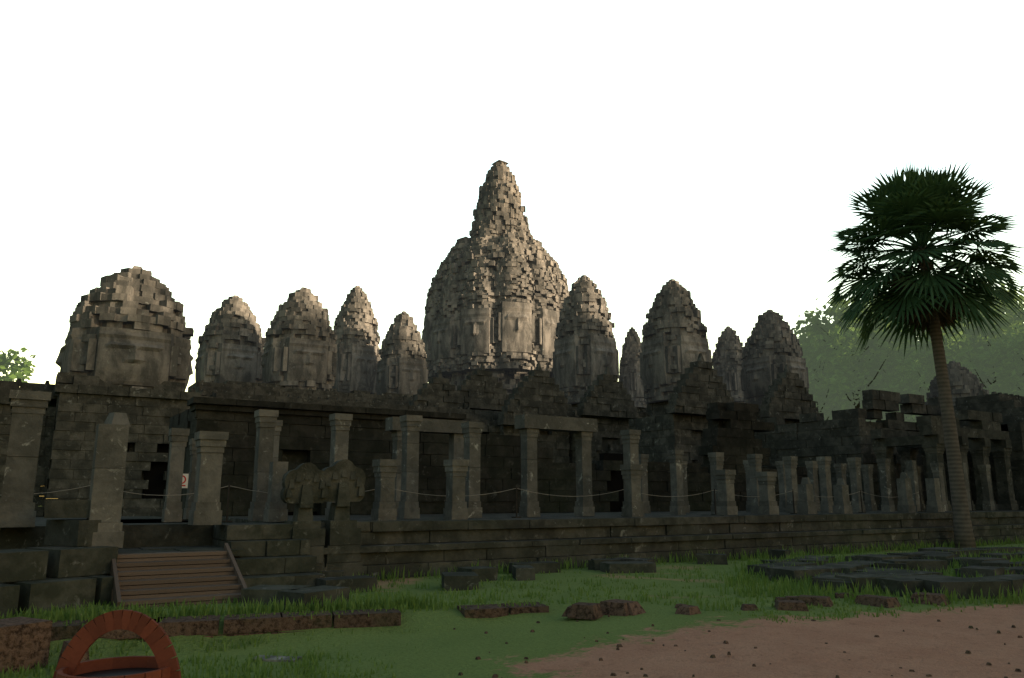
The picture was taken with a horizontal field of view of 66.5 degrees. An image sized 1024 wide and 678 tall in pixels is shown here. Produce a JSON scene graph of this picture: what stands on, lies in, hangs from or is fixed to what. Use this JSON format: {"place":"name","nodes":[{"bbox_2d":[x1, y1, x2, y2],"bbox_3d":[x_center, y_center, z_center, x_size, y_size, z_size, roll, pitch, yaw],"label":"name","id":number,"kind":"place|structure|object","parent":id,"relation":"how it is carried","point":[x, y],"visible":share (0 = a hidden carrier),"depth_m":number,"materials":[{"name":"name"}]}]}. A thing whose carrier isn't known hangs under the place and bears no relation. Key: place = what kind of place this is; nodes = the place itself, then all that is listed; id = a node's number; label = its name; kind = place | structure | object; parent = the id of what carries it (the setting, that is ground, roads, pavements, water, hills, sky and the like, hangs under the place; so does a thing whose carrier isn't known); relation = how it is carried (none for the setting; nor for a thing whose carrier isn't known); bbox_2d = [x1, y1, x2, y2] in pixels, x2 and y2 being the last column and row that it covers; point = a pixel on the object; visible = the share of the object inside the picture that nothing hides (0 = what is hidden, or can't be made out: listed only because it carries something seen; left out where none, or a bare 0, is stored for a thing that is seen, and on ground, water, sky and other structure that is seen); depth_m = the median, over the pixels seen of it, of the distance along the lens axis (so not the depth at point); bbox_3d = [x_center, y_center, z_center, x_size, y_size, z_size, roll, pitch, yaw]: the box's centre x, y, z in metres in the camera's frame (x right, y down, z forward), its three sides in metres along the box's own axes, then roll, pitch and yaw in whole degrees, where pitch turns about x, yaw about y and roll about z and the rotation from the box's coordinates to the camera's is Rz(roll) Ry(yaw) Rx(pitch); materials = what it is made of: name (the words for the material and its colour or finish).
{"place":"outdoors","nodes":[
{"label":"outdoors","id":0,"kind":"place"},
{"bbox_2d":[182,474,188,487],"bbox_3d":[-7.887,3.384,18.622,0.298,0.340,0.061,7,-14,-31],"label":"sign","id":1,"kind":"object","parent":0,"point":[186,482],"visible":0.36,"depth_m":18.65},
{"bbox_2d":[0,543,1023,677],"bbox_3d":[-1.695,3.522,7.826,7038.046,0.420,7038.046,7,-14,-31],"label":"ground","id":2,"kind":"structure","parent":0,"point":[555,644],"depth_m":10.34,"materials":[{"name":"green plant"}]},
{"bbox_2d":[0,347,36,381],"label":"tree","id":3,"kind":"object","parent":2,"relation":"on","point":[19,371],"depth_m":130.43,"materials":[{"name":"green plant"}]},
{"bbox_2d":[53,609,180,677],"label":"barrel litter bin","id":4,"kind":"object","parent":2,"relation":"on","point":[70,664],"visible":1,"depth_m":4.23,"materials":[{"name":"paint"}]},
{"bbox_2d":[75,668,157,676],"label":"litter bin liner","id":5,"kind":"object","parent":4,"relation":"in","point":[115,672],"visible":0.55,"depth_m":4.33,"materials":[{"name":"black plastic"}]},
{"bbox_2d":[107,543,246,609],"bbox_3d":[-5.813,4.116,13.564,2.040,0.973,1.988,7,-14,-31],"label":"wooden stairs","id":6,"kind":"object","parent":2,"relation":"on","point":[161,578],"visible":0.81,"depth_m":13.42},
{"bbox_2d":[0,602,548,673],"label":"laterite kerb stones","id":7,"kind":"object","parent":2,"relation":"on","point":[24,641],"visible":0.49,"depth_m":11.02,"materials":[{"name":"brown stone"}]},
{"bbox_2d":[255,655,301,661],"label":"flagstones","id":8,"kind":"object","parent":2,"relation":"on","point":[272,658],"depth_m":10.08,"materials":[{"name":"stone"}]},
{"bbox_2d":[0,353,818,516],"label":"galleries and terraces","id":9,"kind":"object","parent":2,"relation":"on","point":[80,408],"visible":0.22,"depth_m":46.17,"materials":[{"name":"stone"}]},
{"bbox_2d":[123,443,623,514],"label":"doorway shadows","id":10,"kind":"object","parent":9,"relation":"on","point":[157,482],"visible":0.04,"depth_m":37.38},
{"bbox_2d":[55,160,988,408],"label":"temple towers","id":11,"kind":"structure","parent":9,"relation":"on","point":[507,307],"depth_m":73.42,"materials":[{"name":"stone"}]},
{"bbox_2d":[0,500,1023,617],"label":"stone platform","id":12,"kind":"structure","parent":2,"relation":"on","point":[46,560],"depth_m":17.78,"materials":[{"name":"stone"}]},
{"bbox_2d":[280,459,365,528],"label":"naga guardian statues","id":13,"kind":"object","parent":12,"relation":"on","point":[339,483],"visible":1,"depth_m":16.86,"materials":[{"name":"stone"}]},
{"bbox_2d":[163,397,819,519],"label":"gallery wall","id":14,"kind":"structure","parent":12,"relation":"on","point":[305,434],"depth_m":27.99,"materials":[{"name":"stone"}]},
{"bbox_2d":[0,389,994,547],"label":"stone pillars","id":15,"kind":"structure","parent":12,"relation":"on","point":[399,470],"depth_m":21.02,"materials":[{"name":"stone"}]},
{"bbox_2d":[34,485,917,496],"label":"barrier ropes","id":16,"kind":"object","parent":15,"relation":"attached to","point":[428,494],"visible":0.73,"depth_m":20.93,"materials":[{"name":"fabric"}]},
{"bbox_2d":[754,389,1023,510],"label":"colonnade","id":17,"kind":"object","parent":12,"relation":"on","point":[990,429],"depth_m":39.23,"materials":[{"name":"grey stone"}]},
{"bbox_2d":[0,536,1023,677],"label":"grass tufts","id":18,"kind":"object","parent":2,"relation":"on","point":[401,602],"visible":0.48,"depth_m":12.67,"materials":[{"name":"green plant"}]},
{"bbox_2d":[315,547,1023,598],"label":"stone blocks","id":19,"kind":"structure","parent":2,"relation":"on","point":[982,565],"depth_m":16.52,"materials":[{"name":"stone"}]},
{"bbox_2d":[453,592,1022,677],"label":"half buried stones","id":20,"kind":"object","parent":2,"relation":"on","point":[595,611],"visible":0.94,"depth_m":12.10,"materials":[{"name":"brown stone"}]},
{"bbox_2d":[799,334,857,419],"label":"tree","id":21,"kind":"object","parent":2,"relation":"on","point":[821,399],"depth_m":169.36,"materials":[{"name":"green plant"}]},
{"bbox_2d":[792,296,925,409],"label":"tree","id":22,"kind":"object","parent":2,"relation":"on","point":[851,381],"depth_m":163.15,"materials":[{"name":"green plant"}]},
{"bbox_2d":[807,297,921,420],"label":"tree","id":23,"kind":"object","parent":2,"relation":"on","point":[883,367],"depth_m":165.68,"materials":[{"name":"green plant"}]},
{"bbox_2d":[849,383,885,421],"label":"tree","id":24,"kind":"object","parent":2,"relation":"on","point":[860,405],"depth_m":178.88,"materials":[{"name":"green plant"}]},
{"bbox_2d":[862,325,931,418],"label":"tree","id":25,"kind":"object","parent":2,"relation":"on","point":[907,348],"depth_m":164.63,"materials":[{"name":"green plant"}]},
{"bbox_2d":[873,342,933,421],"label":"tree","id":26,"kind":"object","parent":2,"relation":"on","point":[893,385],"depth_m":155.13,"materials":[{"name":"green plant"}]},
{"bbox_2d":[824,158,1023,547],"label":"sugar palm","id":27,"kind":"object","parent":2,"relation":"on","point":[922,208],"depth_m":28.93,"materials":[{"name":"green plant"}]},
{"bbox_2d":[881,246,968,335],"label":"sugar palm dry fronds","id":28,"kind":"object","parent":27,"relation":"attached to","point":[943,315],"visible":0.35,"depth_m":29.62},
{"bbox_2d":[896,338,979,398],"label":"tree","id":29,"kind":"object","parent":2,"relation":"on","point":[908,354],"visible":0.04,"depth_m":163.18,"materials":[{"name":"green plant"}]},
{"bbox_2d":[885,321,995,399],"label":"tree","id":30,"kind":"object","parent":2,"relation":"on","point":[909,366],"depth_m":151.11,"materials":[{"name":"green plant"}]},
{"bbox_2d":[920,283,1023,385],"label":"tree","id":31,"kind":"object","parent":2,"relation":"on","point":[1013,315],"depth_m":157.59,"materials":[{"name":"green plant"}]},
{"bbox_2d":[934,307,1023,393],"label":"tree","id":32,"kind":"object","parent":2,"relation":"on","point":[979,362],"depth_m":150.12,"materials":[{"name":"green plant"}]},
{"bbox_2d":[983,386,1004,393],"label":"tree","id":33,"kind":"object","parent":2,"relation":"on","point":[991,390],"depth_m":143.24,"materials":[{"name":"green plant"}]},
{"bbox_2d":[978,320,1023,395],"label":"tree","id":34,"kind":"object","parent":2,"relation":"on","point":[1016,346],"depth_m":143.07,"materials":[{"name":"green plant"}]},
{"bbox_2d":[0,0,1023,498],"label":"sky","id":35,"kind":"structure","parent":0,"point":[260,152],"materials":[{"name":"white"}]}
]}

